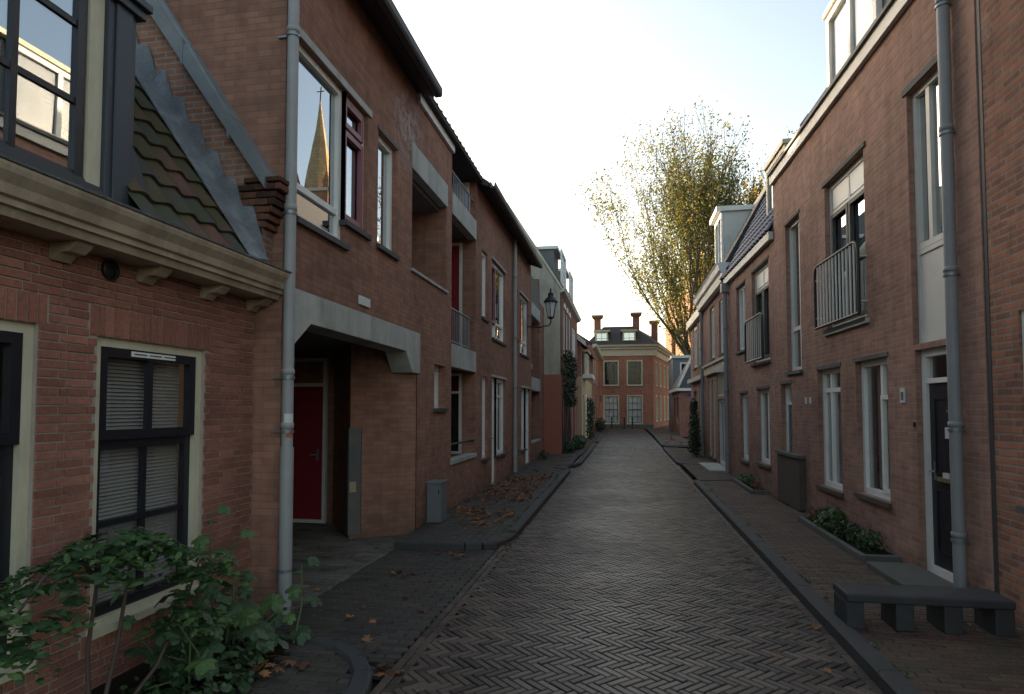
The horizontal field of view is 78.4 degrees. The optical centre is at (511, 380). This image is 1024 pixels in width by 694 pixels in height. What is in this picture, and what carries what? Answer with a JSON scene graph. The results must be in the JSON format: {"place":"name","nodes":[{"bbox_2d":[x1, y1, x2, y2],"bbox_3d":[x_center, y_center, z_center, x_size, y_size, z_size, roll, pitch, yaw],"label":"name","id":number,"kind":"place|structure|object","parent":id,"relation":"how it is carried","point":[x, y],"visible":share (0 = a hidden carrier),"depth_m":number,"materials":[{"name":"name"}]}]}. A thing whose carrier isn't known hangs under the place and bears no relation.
{"place":"outdoors","nodes":[
{"label":"outdoors","id":0,"kind":"place"},
{"bbox_2d":[262,523,415,619],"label":"path","id":1,"kind":"structure","parent":0,"point":[330,540],"depth_m":7.47,"materials":[{"name":"grey concrete"}]},
{"bbox_2d":[276,549,494,679],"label":"driveway","id":2,"kind":"structure","parent":0,"point":[398,628],"depth_m":5.70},
{"bbox_2d":[225,428,603,693],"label":"pavement","id":3,"kind":"structure","parent":0,"point":[327,672],"depth_m":8.26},
{"bbox_2d":[0,0,291,693],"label":"brick house","id":4,"kind":"structure","parent":3,"relation":"on","point":[144,189],"depth_m":3.92,"materials":[{"name":"red brick"}]},
{"bbox_2d":[0,319,35,684],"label":"window","id":5,"kind":"structure","parent":4,"relation":"in","point":[17,337],"depth_m":3.29,"materials":[{"name":"beige paint"}]},
{"bbox_2d":[0,0,104,186],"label":"dormer window","id":6,"kind":"structure","parent":4,"relation":"in","point":[52,51],"depth_m":3.53,"materials":[{"name":"glass"}]},
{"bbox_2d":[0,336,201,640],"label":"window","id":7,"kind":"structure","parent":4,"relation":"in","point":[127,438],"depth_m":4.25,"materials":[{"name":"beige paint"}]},
{"bbox_2d":[85,640,285,693],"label":"planting strip","id":8,"kind":"object","parent":3,"relation":"on","point":[141,671],"depth_m":3.87,"materials":[{"name":"soil"}]},
{"bbox_2d":[0,526,250,693],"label":"fig shrub","id":9,"kind":"object","parent":8,"relation":"on","point":[116,550],"visible":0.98,"depth_m":3.13,"materials":[{"name":"green plant"}]},
{"bbox_2d":[119,639,268,693],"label":"ground cover plant","id":10,"kind":"object","parent":8,"relation":"on","point":[243,685],"visible":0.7,"depth_m":3.69,"materials":[{"name":"green plant"}]},
{"bbox_2d":[122,505,322,693],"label":"hollyhock plant","id":11,"kind":"object","parent":8,"relation":"on","point":[258,632],"visible":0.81,"depth_m":4.03,"materials":[{"name":"green plant"}]},
{"bbox_2d":[165,0,543,617],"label":"apartment building","id":12,"kind":"structure","parent":3,"relation":"on","point":[398,356],"depth_m":8.38,"materials":[{"name":"orange brick"}]},
{"bbox_2d":[293,358,328,522],"bbox_3d":[-3.245,0.907,9.541,0.900,2.480,0.108,0,-3,10],"label":"red passage door","id":13,"kind":"structure","parent":12,"relation":"in","point":[310,407],"depth_m":9.51,"materials":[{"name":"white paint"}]},
{"bbox_2d":[296,44,349,250],"bbox_3d":[-1.866,-2.218,6.101,0.165,1.695,1.058,0,-3,10],"label":"window","id":14,"kind":"structure","parent":12,"relation":"in","point":[319,98],"depth_m":6.18,"materials":[{"name":"glass"}]},
{"bbox_2d":[339,97,371,240],"bbox_3d":[-1.730,-2.315,6.871,0.165,1.435,0.648,0,-3,10],"label":"window","id":15,"kind":"structure","parent":12,"relation":"in","point":[353,220],"depth_m":6.97,"materials":[{"name":"red paint"}]},
{"bbox_2d":[376,135,399,260],"bbox_3d":[-1.578,-2.256,7.755,0.175,1.435,0.690,0,-3,10],"label":"window","id":16,"kind":"structure","parent":12,"relation":"in","point":[384,232],"depth_m":7.92,"materials":[{"name":"glass"}]},
{"bbox_2d":[416,366,448,415],"bbox_3d":[-1.601,0.106,9.984,1.035,0.920,0.850,0,-3,10],"label":"window","id":17,"kind":"structure","parent":12,"relation":"in","point":[435,409],"depth_m":10.15,"materials":[{"name":"white paint"}]},
{"bbox_2d":[451,243,461,346],"bbox_3d":[-1.443,-1.638,12.452,0.930,2.140,0.070,0,-3,10],"label":"red balcony door","id":18,"kind":"structure","parent":12,"relation":"in","point":[456,247],"depth_m":12.38,"materials":[{"name":"white paint"}]},
{"bbox_2d":[481,252,489,322],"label":"window","id":19,"kind":"structure","parent":12,"relation":"in","point":[483,317],"depth_m":13.38,"materials":[{"name":"white paint"}]},
{"bbox_2d":[481,376,489,461],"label":"window","id":20,"kind":"structure","parent":12,"relation":"in","point":[483,378],"depth_m":13.27,"materials":[{"name":"white paint"}]},
{"bbox_2d":[492,378,493,483],"bbox_3d":[-0.464,1.127,14.012,0.108,2.370,0.500,0,-3,10],"label":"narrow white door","id":21,"kind":"structure","parent":12,"relation":"in","point":[492,378],"depth_m":14.19,"materials":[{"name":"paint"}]},
{"bbox_2d":[492,262,506,346],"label":"window","id":22,"kind":"structure","parent":12,"relation":"in","point":[497,276],"depth_m":14.91,"materials":[{"name":"white glass"}]},
{"bbox_2d":[494,379,506,457],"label":"window","id":23,"kind":"structure","parent":12,"relation":"in","point":[498,451],"depth_m":15.23,"materials":[{"name":"white paint"}]},
{"bbox_2d":[499,383,519,451],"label":"window","id":24,"kind":"structure","parent":12,"relation":"in","point":[518,450],"depth_m":16.78,"materials":[{"name":"white paint"}]},
{"bbox_2d":[521,388,526,451],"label":"window","id":25,"kind":"structure","parent":12,"relation":"in","point":[522,389],"depth_m":18.40,"materials":[{"name":"white paint"}]},
{"bbox_2d":[520,295,529,358],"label":"window","id":26,"kind":"structure","parent":12,"relation":"in","point":[523,304],"depth_m":18.82,"materials":[{"name":"white paint"}]},
{"bbox_2d":[525,389,527,463],"bbox_3d":[0.392,1.392,18.932,0.070,2.270,0.900,0,-3,10],"label":"far white door","id":27,"kind":"structure","parent":12,"relation":"in","point":[526,402],"depth_m":19.21,"materials":[{"name":"paint"}]},
{"bbox_2d":[527,288,557,332],"bbox_3d":[0.910,-2.107,18.840,0.935,1.353,0.430,0,-3,10],"label":"wall lantern","id":28,"kind":"object","parent":12,"relation":"attached to","point":[550,301],"depth_m":18.73,"materials":[{"name":"black metal"}]},
{"bbox_2d":[426,479,447,522],"bbox_3d":[-1.111,1.781,9.278,0.240,0.590,0.333,0,-3,10],"label":"utility cabinet","id":29,"kind":"object","parent":3,"relation":"on","point":[436,500],"visible":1,"depth_m":9.13,"materials":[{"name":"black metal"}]},
{"bbox_2d":[538,450,548,458],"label":"shrub","id":30,"kind":"object","parent":3,"relation":"on","point":[541,455],"visible":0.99,"depth_m":20.53,"materials":[{"name":"green plant"}]},
{"bbox_2d":[507,202,581,453],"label":"gabled house","id":31,"kind":"structure","parent":3,"relation":"on","point":[560,332],"depth_m":22.99,"materials":[{"name":"grey paint"}]},
{"bbox_2d":[560,249,565,287],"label":"dormer window","id":32,"kind":"structure","parent":31,"relation":"in","point":[562,257],"depth_m":24.24,"materials":[{"name":"white paint"}]},
{"bbox_2d":[564,310,564,353],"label":"window","id":33,"kind":"structure","parent":31,"relation":"in","point":[564,310],"depth_m":24.78,"materials":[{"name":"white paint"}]},
{"bbox_2d":[561,350,578,452],"bbox_3d":[2.290,0.812,24.678,0.481,3.854,4.495,0,-3,10],"label":"climbing plant","id":34,"kind":"object","parent":31,"relation":"attached to","point":[569,371],"visible":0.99,"depth_m":24.20,"materials":[{"name":"green plant"}]},
{"bbox_2d":[569,271,572,300],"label":"dormer window","id":35,"kind":"structure","parent":31,"relation":"in","point":[570,275],"depth_m":27.74,"materials":[{"name":"white paint"}]},
{"bbox_2d":[572,328,576,380],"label":"window","id":36,"kind":"structure","parent":31,"relation":"in","point":[573,332],"depth_m":29.45,"materials":[{"name":"white paint"}]},
{"bbox_2d":[564,441,575,452],"bbox_3d":[2.158,2.520,23.507,0.480,0.454,0.881,0,-3,10],"label":"shrub","id":37,"kind":"object","parent":3,"relation":"on","point":[570,447],"visible":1,"depth_m":23.24,"materials":[{"name":"green plant"}]},
{"bbox_2d":[572,435,586,448],"bbox_3d":[2.813,2.595,26.306,0.620,0.610,3.157,0,-3,10],"label":"shrub","id":38,"kind":"object","parent":3,"relation":"on","point":[579,441],"visible":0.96,"depth_m":25.58,"materials":[{"name":"green plant"}]},
{"bbox_2d":[577,334,594,437],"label":"yellow house","id":39,"kind":"structure","parent":3,"relation":"on","point":[585,377],"depth_m":32.01,"materials":[{"name":"paint"}]},
{"bbox_2d":[582,352,588,376],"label":"bay window","id":40,"kind":"structure","parent":39,"relation":"in","point":[586,356],"depth_m":32.10,"materials":[{"name":"beige paint"}]},
{"bbox_2d":[263,458,909,678],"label":"weeds","id":41,"kind":"object","parent":3,"relation":"on","point":[872,643],"visible":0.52,"depth_m":8.21,"materials":[{"name":"green plant"}]},
{"bbox_2d":[585,398,594,438],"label":"evergreen column","id":42,"kind":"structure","parent":3,"relation":"on","point":[590,431],"depth_m":33.22,"materials":[{"name":"green plant"}]},
{"bbox_2d":[595,417,605,431],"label":"shrub","id":43,"kind":"object","parent":3,"relation":"on","point":[601,426],"visible":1,"depth_m":44.06,"materials":[{"name":"green plant"}]},
{"bbox_2d":[238,429,696,689],"bbox_3d":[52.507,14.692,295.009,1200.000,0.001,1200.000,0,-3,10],"label":"ground","id":44,"kind":"structure","parent":0,"point":[375,683],"depth_m":16.52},
{"bbox_2d":[221,627,371,693],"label":"kerb","id":45,"kind":"structure","parent":44,"relation":"on","point":[360,680],"depth_m":4.17,"materials":[{"name":"concrete"}]},
{"bbox_2d":[394,532,515,551],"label":"kerb","id":46,"kind":"structure","parent":44,"relation":"on","point":[507,537],"depth_m":7.80,"materials":[{"name":"concrete"}]},
{"bbox_2d":[508,469,569,537],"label":"kerb","id":47,"kind":"structure","parent":44,"relation":"on","point":[518,527],"depth_m":10.58,"materials":[{"name":"concrete"}]},
{"bbox_2d":[557,444,596,468],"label":"kerb","id":48,"kind":"structure","parent":44,"relation":"on","point":[580,462],"depth_m":20.05,"materials":[{"name":"concrete"}]},
{"bbox_2d":[651,431,688,447],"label":"kerb","id":49,"kind":"structure","parent":44,"relation":"on","point":[659,441],"depth_m":29.19,"materials":[{"name":"concrete"}]},
{"bbox_2d":[667,355,690,430],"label":"grey extension","id":50,"kind":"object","parent":44,"relation":"on","point":[676,364],"visible":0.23,"depth_m":45.54,"materials":[{"name":"white paint"}]},
{"bbox_2d":[680,362,686,372],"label":"window","id":51,"kind":"structure","parent":50,"relation":"in","point":[682,364],"depth_m":45.20,"materials":[{"name":"white paint"}]},
{"bbox_2d":[663,447,699,467],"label":"kerb","id":52,"kind":"structure","parent":44,"relation":"on","point":[672,457],"depth_m":20.60,"materials":[{"name":"concrete"}]},
{"bbox_2d":[569,96,796,354],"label":"street tree","id":53,"kind":"object","parent":44,"relation":"on","point":[708,191],"visible":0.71,"depth_m":46.86,"materials":[{"name":"green plant"}]},
{"bbox_2d":[692,185,765,471],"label":"corniced house","id":54,"kind":"structure","parent":44,"relation":"on","point":[731,223],"depth_m":19.30,"materials":[{"name":"brown brick"}]},
{"bbox_2d":[708,381,711,457],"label":"window","id":55,"kind":"structure","parent":54,"relation":"in","point":[710,381],"depth_m":20.55,"materials":[{"name":"beige paint"}]},
{"bbox_2d":[709,307,714,361],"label":"window","id":56,"kind":"structure","parent":54,"relation":"in","point":[713,355],"depth_m":20.07,"materials":[{"name":"white paint"}]},
{"bbox_2d":[712,380,715,460],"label":"window","id":57,"kind":"structure","parent":54,"relation":"in","point":[713,458],"depth_m":19.67,"materials":[{"name":"beige paint"}]},
{"bbox_2d":[714,212,723,262],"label":"dormer window","id":58,"kind":"structure","parent":54,"relation":"in","point":[719,229],"depth_m":20.01,"materials":[{"name":"white paint"}]},
{"bbox_2d":[718,300,722,356],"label":"window","id":59,"kind":"structure","parent":54,"relation":"in","point":[721,354],"depth_m":18.21,"materials":[{"name":"white paint"}]},
{"bbox_2d":[694,479,920,693],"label":"kerb","id":60,"kind":"structure","parent":44,"relation":"on","point":[879,669],"depth_m":5.09,"materials":[{"name":"concrete"}]},
{"bbox_2d":[975,0,1023,626],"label":"old brick house","id":61,"kind":"structure","parent":44,"relation":"on","point":[1000,44],"depth_m":5.05,"materials":[{"name":"brown brick"}]},
{"bbox_2d":[1015,310,1023,513],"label":"window","id":62,"kind":"structure","parent":61,"relation":"in","point":[1019,508],"depth_m":4.85,"materials":[{"name":"white paint"}]},
{"bbox_2d":[392,0,830,347],"label":"sky","id":63,"kind":"structure","parent":0,"point":[536,92],"materials":[{"name":"white"}]},
{"bbox_2d":[370,428,883,693],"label":"road","id":64,"kind":"structure","parent":0,"point":[555,599],"depth_m":5.39,"materials":[{"name":"grey brick"}]},
{"bbox_2d":[211,436,831,693],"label":"fallen leaves","id":65,"kind":"object","parent":64,"relation":"on","point":[303,665],"visible":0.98,"depth_m":9.22,"materials":[{"name":"brown plant"}]},
{"bbox_2d":[596,429,608,443],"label":"kerb","id":66,"kind":"structure","parent":64,"relation":"on","point":[600,437],"depth_m":35.96,"materials":[{"name":"stone"}]},
{"bbox_2d":[665,249,713,354],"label":"brick church","id":67,"kind":"structure","parent":0,"point":[669,347],"depth_m":78.90,"materials":[{"name":"brick"}]},
{"bbox_2d":[646,428,1023,693],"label":"pavement","id":68,"kind":"structure","parent":0,"point":[932,659],"depth_m":4.89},
{"bbox_2d":[669,356,691,436],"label":"cottage","id":69,"kind":"structure","parent":68,"relation":"on","point":[680,390],"depth_m":37.84,"materials":[{"name":"red brick"}]},
{"bbox_2d":[687,398,700,454],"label":"evergreen column","id":70,"kind":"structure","parent":68,"relation":"on","point":[693,408],"depth_m":22.50,"materials":[{"name":"green plant"}]},
{"bbox_2d":[686,310,704,455],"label":"bay fronted house","id":71,"kind":"structure","parent":68,"relation":"on","point":[694,325],"depth_m":23.56,"materials":[{"name":"brown brick"}]},
{"bbox_2d":[693,326,696,369],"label":"window","id":72,"kind":"structure","parent":71,"relation":"in","point":[695,330],"depth_m":25.08,"materials":[{"name":"grey glass"}]},
{"bbox_2d":[698,323,699,367],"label":"window","id":73,"kind":"structure","parent":71,"relation":"in","point":[699,323],"depth_m":23.45,"materials":[{"name":"white paint"}]},
{"bbox_2d":[690,415,701,456],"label":"evergreen column","id":74,"kind":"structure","parent":68,"relation":"on","point":[695,436],"depth_m":21.51,"materials":[{"name":"green plant"}]},
{"bbox_2d":[733,478,769,493],"bbox_3d":[4.992,2.228,13.197,0.340,0.100,2.100,0,-3,10],"label":"planter bed","id":75,"kind":"object","parent":68,"relation":"on","point":[744,486],"visible":0.62,"depth_m":12.60,"materials":[{"name":"concrete"}]},
{"bbox_2d":[739,473,754,484],"bbox_3d":[5.070,2.135,13.573,0.315,0.257,0.728,0,-3,10],"label":"shrub","id":76,"kind":"object","parent":75,"relation":"in","point":[746,480],"visible":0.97,"depth_m":13.42,"materials":[{"name":"green plant"}]},
{"bbox_2d":[750,482,762,489],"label":"shrub","id":77,"kind":"object","parent":75,"relation":"in","point":[757,486],"visible":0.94,"depth_m":12.57,"materials":[{"name":"red plant"}]},
{"bbox_2d":[719,88,826,496],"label":"blue roofed house","id":78,"kind":"structure","parent":68,"relation":"on","point":[747,289],"depth_m":13.60,"materials":[{"name":"brown brick"}]},
{"bbox_2d":[735,284,746,354],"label":"window","id":79,"kind":"structure","parent":78,"relation":"in","point":[742,290],"depth_m":15.10,"materials":[{"name":"white paint"}]},
{"bbox_2d":[739,393,765,463],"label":"window","id":80,"kind":"structure","parent":78,"relation":"in","point":[745,396],"depth_m":14.77,"materials":[{"name":"white paint"}]},
{"bbox_2d":[750,262,775,366],"bbox_3d":[5.147,-1.331,12.903,0.185,2.035,1.480,0,-3,8],"label":"french window","id":81,"kind":"structure","parent":78,"relation":"in","point":[761,276],"depth_m":12.88,"materials":[{"name":"black glass"}]},
{"bbox_2d":[755,388,791,468],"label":"window","id":82,"kind":"structure","parent":78,"relation":"in","point":[765,413],"depth_m":13.10,"materials":[{"name":"white paint"}]},
{"bbox_2d":[766,143,787,214],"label":"dormer window","id":83,"kind":"structure","parent":78,"relation":"in","point":[768,188],"depth_m":13.24,"materials":[{"name":"beige paint"}]},
{"bbox_2d":[797,516,901,562],"bbox_3d":[4.210,2.002,8.034,0.410,0.100,2.550,0,-3,10],"label":"planter bed","id":84,"kind":"object","parent":68,"relation":"on","point":[850,547],"visible":0.59,"depth_m":7.28,"materials":[{"name":"concrete"}]},
{"bbox_2d":[804,506,820,521],"bbox_3d":[4.362,1.938,9.032,0.290,0.263,0.285,0,-3,10],"label":"shrub","id":85,"kind":"object","parent":84,"relation":"on","point":[812,515],"visible":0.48,"depth_m":9.03,"materials":[{"name":"red plant"}]},
{"bbox_2d":[812,506,848,531],"bbox_3d":[4.297,1.876,8.447,0.429,0.370,0.628,0,-3,10],"label":"shrub","id":86,"kind":"object","parent":84,"relation":"in","point":[828,520],"visible":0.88,"depth_m":8.37,"materials":[{"name":"green plant"}]},
{"bbox_2d":[831,521,864,541],"bbox_3d":[4.186,1.880,7.820,0.390,0.265,0.518,-2,-3,33],"label":"shrub","id":87,"kind":"object","parent":84,"relation":"on","point":[847,531],"visible":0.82,"depth_m":7.78,"materials":[{"name":"green plant"}]},
{"bbox_2d":[846,526,887,552],"bbox_3d":[4.108,1.853,7.269,0.379,0.292,0.646,0,-3,10],"label":"shrub","id":88,"kind":"object","parent":84,"relation":"in","point":[867,541],"visible":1,"depth_m":7.20,"materials":[{"name":"green plant"}]},
{"bbox_2d":[767,0,994,591],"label":"modern brick house","id":89,"kind":"structure","parent":68,"relation":"on","point":[874,174],"depth_m":7.01,"materials":[{"name":"brown brick"}]},
{"bbox_2d":[785,384,792,452],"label":"window","id":90,"kind":"structure","parent":89,"relation":"in","point":[789,434],"depth_m":11.32,"materials":[{"name":"white paint"}]},
{"bbox_2d":[784,217,802,374],"bbox_3d":[4.815,-1.419,10.649,0.185,2.635,0.880,0,-3,8],"label":"window","id":91,"kind":"structure","parent":89,"relation":"in","point":[796,344],"depth_m":10.88,"materials":[{"name":"white paint"}]},
{"bbox_2d":[816,367,843,496],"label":"window","id":92,"kind":"structure","parent":89,"relation":"in","point":[830,377],"depth_m":9.23,"materials":[{"name":"white paint"}]},
{"bbox_2d":[823,154,868,334],"bbox_3d":[4.482,-1.763,8.391,0.185,2.145,1.470,0,-3,8],"label":"french window","id":93,"kind":"structure","parent":89,"relation":"in","point":[846,194],"depth_m":8.38,"materials":[{"name":"glass"}]},
{"bbox_2d":[826,0,881,87],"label":"dormer window","id":94,"kind":"structure","parent":89,"relation":"in","point":[877,4],"depth_m":8.80,"materials":[{"name":"white paint"}]},
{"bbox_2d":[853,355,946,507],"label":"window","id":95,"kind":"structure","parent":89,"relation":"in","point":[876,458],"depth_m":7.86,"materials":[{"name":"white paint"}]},
{"bbox_2d":[912,69,942,250],"bbox_3d":[4.212,-2.195,6.249,0.070,1.670,0.700,0,-3,8],"label":"window","id":96,"kind":"structure","parent":89,"relation":"in","point":[927,161],"depth_m":6.35,"materials":[{"name":"white paint"}]},
{"bbox_2d":[921,346,952,582],"bbox_3d":[4.191,0.797,6.106,0.108,2.240,0.670,0,-3,8],"label":"black front door","id":97,"kind":"structure","parent":89,"relation":"in","point":[934,396],"depth_m":6.24,"materials":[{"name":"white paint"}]},
{"bbox_2d":[866,561,952,586],"bbox_3d":[3.878,1.922,6.139,0.460,0.075,0.900,0,-3,10],"label":"doorstep slab","id":98,"kind":"structure","parent":68,"relation":"on","point":[898,573],"depth_m":6.09,"materials":[{"name":"concrete"}]},
{"bbox_2d":[833,582,1015,637],"bbox_3d":[3.133,1.757,4.825,1.145,0.270,0.340,0,-3,10],"label":"stone bench","id":99,"kind":"object","parent":68,"relation":"on","point":[994,613],"visible":0.97,"depth_m":4.72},
{"label":"square","id":100,"kind":"structure","parent":0,"visible":0},
{"bbox_2d":[577,333,602,431],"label":"terraced house","id":101,"kind":"structure","parent":100,"relation":"on","point":[596,353],"depth_m":45.44,"materials":[{"name":"beige brick"}]},
{"bbox_2d":[589,312,674,427],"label":"corner mansion","id":102,"kind":"structure","parent":100,"relation":"on","point":[634,378],"depth_m":54.38,"materials":[{"name":"red brick"}]},
{"bbox_2d":[595,332,607,340],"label":"dormer window","id":103,"kind":"structure","parent":102,"relation":"in","point":[599,336],"depth_m":54.85,"materials":[{"name":"white glass"}]},
{"bbox_2d":[603,360,619,386],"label":"window","id":104,"kind":"structure","parent":102,"relation":"in","point":[610,367],"depth_m":55.20,"materials":[{"name":"beige paint"}]},
{"bbox_2d":[603,395,619,424],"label":"window","id":105,"kind":"structure","parent":102,"relation":"in","point":[610,402],"depth_m":54.41,"materials":[{"name":"beige paint"}]},
{"bbox_2d":[623,331,635,340],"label":"dormer window","id":106,"kind":"structure","parent":102,"relation":"in","point":[627,335],"depth_m":54.43,"materials":[{"name":"white glass"}]},
{"bbox_2d":[626,360,642,386],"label":"window","id":107,"kind":"structure","parent":102,"relation":"in","point":[634,367],"depth_m":54.86,"materials":[{"name":"beige paint"}]},
{"bbox_2d":[627,395,643,424],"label":"window","id":108,"kind":"structure","parent":102,"relation":"in","point":[634,402],"depth_m":54.05,"materials":[{"name":"beige paint"}]},
{"bbox_2d":[656,395,657,422],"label":"window","id":109,"kind":"structure","parent":102,"relation":"in","point":[656,395],"depth_m":55.52,"materials":[{"name":"beige paint"}]},
{"bbox_2d":[660,396,662,421],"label":"window","id":110,"kind":"structure","parent":102,"relation":"in","point":[660,396],"depth_m":57.86,"materials":[{"name":"beige paint"}]},
{"bbox_2d":[664,396,665,420],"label":"window","id":111,"kind":"structure","parent":102,"relation":"in","point":[664,396],"depth_m":60.17,"materials":[{"name":"beige paint"}]},
{"bbox_2d":[667,366,668,388],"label":"window","id":112,"kind":"structure","parent":102,"relation":"in","point":[667,366],"depth_m":62.63,"materials":[{"name":"beige paint"}]},
{"bbox_2d":[679,172,763,286],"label":"golden tree","id":113,"kind":"object","parent":100,"relation":"on","point":[744,203],"visible":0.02,"depth_m":59.99,"materials":[{"name":"yellow plant"}]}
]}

